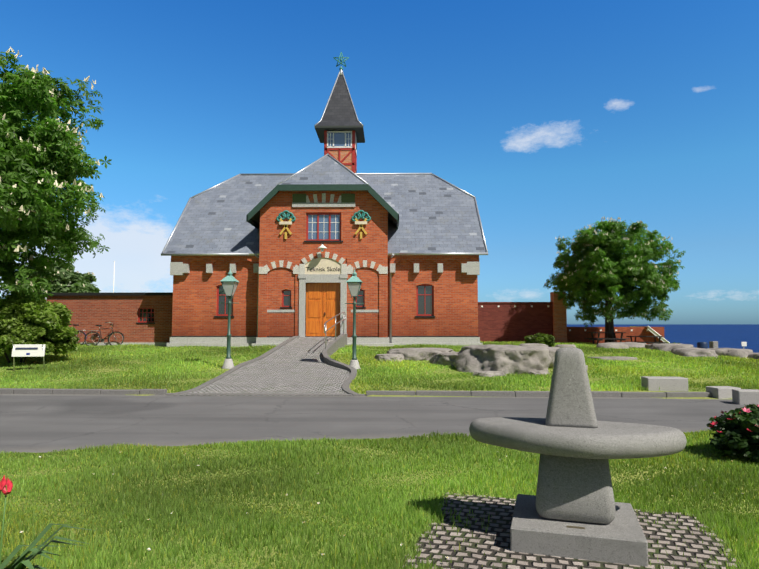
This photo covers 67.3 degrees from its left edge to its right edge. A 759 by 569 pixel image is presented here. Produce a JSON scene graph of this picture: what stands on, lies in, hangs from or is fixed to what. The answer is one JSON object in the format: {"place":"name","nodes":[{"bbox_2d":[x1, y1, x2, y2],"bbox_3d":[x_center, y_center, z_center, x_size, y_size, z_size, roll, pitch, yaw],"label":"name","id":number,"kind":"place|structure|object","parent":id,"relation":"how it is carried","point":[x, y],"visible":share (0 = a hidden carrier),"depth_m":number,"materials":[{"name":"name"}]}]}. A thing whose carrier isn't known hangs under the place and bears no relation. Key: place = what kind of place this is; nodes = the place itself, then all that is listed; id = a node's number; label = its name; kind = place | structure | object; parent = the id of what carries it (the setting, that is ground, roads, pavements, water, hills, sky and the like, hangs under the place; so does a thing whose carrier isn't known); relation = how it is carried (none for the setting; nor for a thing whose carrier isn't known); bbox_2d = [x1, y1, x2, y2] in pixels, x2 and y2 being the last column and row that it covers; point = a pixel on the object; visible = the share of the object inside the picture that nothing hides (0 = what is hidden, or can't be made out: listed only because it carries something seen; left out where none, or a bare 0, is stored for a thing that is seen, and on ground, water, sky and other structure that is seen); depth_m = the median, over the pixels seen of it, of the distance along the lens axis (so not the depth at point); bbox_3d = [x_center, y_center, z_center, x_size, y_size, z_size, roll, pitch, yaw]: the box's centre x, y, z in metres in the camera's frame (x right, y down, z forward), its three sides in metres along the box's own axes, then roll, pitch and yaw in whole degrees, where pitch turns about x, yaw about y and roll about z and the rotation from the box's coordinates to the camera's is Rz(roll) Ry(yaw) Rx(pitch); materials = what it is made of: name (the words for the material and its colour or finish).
{"place":"outdoors","nodes":[
{"label":"outdoors","id":0,"kind":"place"},
{"bbox_2d":[0,48,111,301],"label":"chestnut tree","id":1,"kind":"object","parent":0,"point":[23,98],"depth_m":17.84,"materials":[{"name":"green plant"}]},
{"bbox_2d":[0,394,746,452],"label":"road","id":2,"kind":"structure","parent":0,"point":[39,423],"depth_m":9.86,"materials":[{"name":"grey asphalt"}]},
{"bbox_2d":[0,388,712,397],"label":"road kerb","id":3,"kind":"structure","parent":2,"relation":"on","point":[617,394],"depth_m":12.64,"materials":[{"name":"stone"}]},
{"bbox_2d":[0,429,758,536],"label":"lawn","id":4,"kind":"structure","parent":0,"point":[507,477],"depth_m":5.69,"materials":[{"name":"green plant"}]},
{"bbox_2d":[0,342,758,568],"bbox_3d":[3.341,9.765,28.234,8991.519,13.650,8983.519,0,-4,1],"label":"grass","id":5,"kind":"structure","parent":0,"point":[421,475],"depth_m":6.14,"materials":[{"name":"green plant"}]},
{"bbox_2d":[1,554,36,568],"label":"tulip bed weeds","id":6,"kind":"object","parent":5,"relation":"on","point":[13,559],"visible":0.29,"depth_m":3.31,"materials":[{"name":"green plant"}]},
{"bbox_2d":[11,344,45,370],"bbox_3d":[-10.396,2.191,16.898,0.900,0.835,0.152,1,-4,-7],"label":"info sign","id":7,"kind":"object","parent":5,"relation":"on","point":[28,350],"visible":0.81,"depth_m":16.87,"materials":[{"name":"silver metal"}]},
{"bbox_2d":[0,291,79,362],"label":"bush","id":8,"kind":"object","parent":5,"relation":"on","point":[24,320],"depth_m":17.97,"materials":[{"name":"green plant"}]},
{"bbox_2d":[0,491,90,568],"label":"plant leaves","id":9,"kind":"object","parent":5,"relation":"on","point":[19,563],"visible":0.94,"depth_m":3.12,"materials":[{"name":"green plant"}]},
{"bbox_2d":[0,475,12,494],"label":"tulip flowers","id":10,"kind":"object","parent":9,"relation":"attached to","point":[4,482],"visible":1,"depth_m":3.13,"materials":[{"name":"red plant"}]},
{"bbox_2d":[10,259,100,302],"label":"tree","id":11,"kind":"object","parent":5,"relation":"on","point":[71,281],"depth_m":43.34,"materials":[{"name":"green plant"}]},
{"bbox_2d":[70,324,86,344],"bbox_3d":[-14.446,2.296,26.517,1.814,1.133,0.606,0,-4,3],"label":"bicycle","id":12,"kind":"object","parent":5,"relation":"on","point":[79,331],"visible":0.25,"depth_m":26.42,"materials":[{"name":"black metal"}]},
{"bbox_2d":[84,322,123,345],"bbox_3d":[-12.746,2.322,26.503,1.814,1.132,0.585,0,-4,-2],"label":"bicycle","id":13,"kind":"object","parent":5,"relation":"on","point":[101,339],"visible":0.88,"depth_m":26.40,"materials":[{"name":"black metal"}]},
{"bbox_2d":[220,269,238,368],"bbox_3d":[-4.609,1.045,17.483,0.584,3.220,0.490,0,-4,1],"label":"street lamp","id":14,"kind":"object","parent":5,"relation":"on","point":[229,282],"visible":0.94,"depth_m":17.40,"materials":[{"name":"metal"}]},
{"bbox_2d":[167,334,360,395],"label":"path cobbles","id":15,"kind":"object","parent":5,"relation":"on","point":[299,365],"depth_m":16.24,"materials":[{"name":"stone"}]},
{"bbox_2d":[324,312,345,348],"bbox_3d":[-1.705,1.717,22.146,0.107,1.414,5.212,0,-4,5],"label":"ramp handrail","id":16,"kind":"object","parent":15,"relation":"on","point":[325,330],"visible":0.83,"depth_m":22.11,"materials":[{"name":"silver metal"}]},
{"bbox_2d":[167,191,482,346],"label":"brick building","id":17,"kind":"structure","parent":5,"relation":"on","point":[282,294],"depth_m":25.25,"materials":[{"name":"red brick"}]},
{"bbox_2d":[306,267,339,270],"bbox_3d":[-2.472,-0.675,24.976,1.501,0.189,0.008,0,-4,1],"label":"sign lettering","id":18,"kind":"object","parent":17,"relation":"attached to","point":[323,269],"visible":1,"depth_m":24.97,"materials":[{"name":"black metal"}]},
{"bbox_2d":[161,154,487,255],"bbox_3d":[-2.391,-3.506,30.413,14.575,5.130,11.116,0,-4,1],"label":"roof slate","id":19,"kind":"object","parent":17,"relation":"on","point":[431,214],"visible":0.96,"depth_m":27.02,"materials":[{"name":"stone"}]},
{"bbox_2d":[314,52,364,172],"bbox_3d":[-2.106,-8.933,31.127,2.594,7.758,2.594,0,-4,1],"label":"spire turret","id":20,"kind":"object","parent":19,"relation":"on","point":[339,125],"depth_m":30.23,"materials":[{"name":"grey stone"}]},
{"bbox_2d":[345,268,363,369],"bbox_3d":[-0.761,1.059,17.324,0.584,3.220,0.490,0,-4,1],"label":"street lamp","id":21,"kind":"object","parent":5,"relation":"on","point":[354,282],"visible":0.94,"depth_m":17.24,"materials":[{"name":"metal"}]},
{"bbox_2d":[43,292,669,345],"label":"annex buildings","id":22,"kind":"structure","parent":5,"relation":"on","point":[141,318],"depth_m":26.93,"materials":[{"name":"brick"}]},
{"bbox_2d":[0,496,758,568],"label":"lawn","id":23,"kind":"structure","parent":5,"relation":"on","point":[83,556],"depth_m":4.05,"materials":[{"name":"green plant"}]},
{"bbox_2d":[0,341,758,393],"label":"lawn","id":24,"kind":"structure","parent":5,"relation":"on","point":[377,377],"depth_m":16.67,"materials":[{"name":"green plant"}]},
{"bbox_2d":[22,453,742,557],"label":"small flowers","id":25,"kind":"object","parent":5,"relation":"on","point":[388,498],"visible":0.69,"depth_m":5.07,"materials":[{"name":"yellow"}]},
{"bbox_2d":[20,436,742,557],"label":"daisy petals","id":26,"kind":"object","parent":25,"relation":"attached to","point":[319,502],"visible":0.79,"depth_m":4.85,"materials":[{"name":"white plant"}]},
{"bbox_2d":[373,344,587,376],"bbox_3d":[2.933,2.346,17.931,6.876,0.977,4.372,-2,-4,23],"label":"outcrop rock","id":27,"kind":"object","parent":5,"relation":"on","point":[490,360],"visible":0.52,"depth_m":16.50,"materials":[{"name":"stone"}]},
{"bbox_2d":[525,333,555,346],"bbox_3d":[6.835,2.409,24.261,1.323,0.720,1.067,0,-4,1],"label":"shrub","id":28,"kind":"object","parent":5,"relation":"on","point":[546,339],"depth_m":24.04,"materials":[{"name":"green plant"}]},
{"bbox_2d":[403,492,742,568],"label":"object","id":29,"kind":"structure","parent":5,"relation":"on","point":[493,544],"depth_m":4.04,"materials":[{"name":"grey stone"}]},
{"bbox_2d":[469,347,686,566],"bbox_3d":[1.431,1.173,4.226,1.540,1.404,0.833,-1,-4,17],"label":"granite sculpture","id":30,"kind":"object","parent":29,"relation":"on","point":[573,442],"visible":1,"depth_m":4.00,"materials":[{"name":"grey stone"}]},
{"bbox_2d":[567,526,584,528],"bbox_3d":[1.351,1.671,3.922,0.120,0.002,0.030,-1,-4,17],"label":"sculpture plate","id":31,"kind":"object","parent":30,"relation":"on","point":[576,527],"visible":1,"depth_m":3.91,"materials":[{"name":"gold metal"}]},
{"bbox_2d":[518,343,628,348],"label":"rocks","id":32,"kind":"object","parent":5,"relation":"on","point":[614,345],"visible":0.4,"depth_m":23.57,"materials":[{"name":"stone"}]},
{"bbox_2d":[584,332,628,343],"bbox_3d":[11.649,2.832,29.196,1.700,0.768,1.500,0,-4,-4],"label":"picnic table","id":33,"kind":"object","parent":5,"relation":"on","point":[598,339],"visible":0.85,"depth_m":28.87,"materials":[{"name":"brown wood"}]},
{"bbox_2d":[590,356,636,360],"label":"stone slab","id":34,"kind":"structure","parent":5,"relation":"on","point":[619,358],"depth_m":18.90,"materials":[{"name":"stone"}]},
{"bbox_2d":[543,217,685,342],"bbox_3d":[12.376,0.027,30.281,6.571,7.137,6.279,0,-4,1],"label":"chestnut tree","id":35,"kind":"object","parent":5,"relation":"on","point":[613,246],"depth_m":28.87,"materials":[{"name":"green plant"}]},
{"bbox_2d":[625,336,666,343],"bbox_3d":[14.063,3.116,30.142,1.700,0.768,1.500,-1,-4,9],"label":"picnic table","id":36,"kind":"object","parent":5,"relation":"on","point":[655,342],"visible":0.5,"depth_m":29.81,"materials":[{"name":"brown wood"}]},
{"bbox_2d":[607,342,758,358],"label":"shore rock","id":37,"kind":"object","parent":5,"relation":"on","point":[688,350],"visible":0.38,"depth_m":20.44,"materials":[{"name":"stone"}]},
{"bbox_2d":[641,376,758,404],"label":"stone blocks","id":38,"kind":"object","parent":5,"relation":"on","point":[738,396],"depth_m":12.50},
{"bbox_2d":[697,342,707,348],"bbox_3d":[13.468,2.696,23.764,0.400,0.620,0.400,0,-4,1],"label":"litter bin","id":39,"kind":"object","parent":5,"relation":"on","point":[702,345],"visible":0.52,"depth_m":23.62,"materials":[{"name":"blue metal"}]},
{"bbox_2d":[709,341,717,347],"bbox_3d":[14.687,2.866,25.038,0.260,0.750,0.260,1,-4,-9],"label":"granite bollard","id":40,"kind":"object","parent":5,"relation":"on","point":[713,344],"visible":0.31,"depth_m":24.94,"materials":[{"name":"grey stone"}]},
{"bbox_2d":[706,404,758,461],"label":"rose bush","id":41,"kind":"object","parent":5,"relation":"on","point":[733,436],"depth_m":6.50,"materials":[{"name":"green plant"}]},
{"bbox_2d":[721,405,758,426],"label":"flowers","id":42,"kind":"object","parent":41,"relation":"attached to","point":[744,409],"visible":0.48,"depth_m":6.63,"materials":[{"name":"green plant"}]},
{"bbox_2d":[0,0,758,323],"label":"sky","id":43,"kind":"structure","parent":0,"point":[559,117],"materials":[{"name":"blue"}]},
{"bbox_2d":[567,324,758,352],"bbox_3d":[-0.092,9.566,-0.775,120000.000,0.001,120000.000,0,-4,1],"label":"sea water","id":44,"kind":"structure","parent":0,"point":[729,335],"depth_m":599.80,"materials":[{"name":"blue liquid"}]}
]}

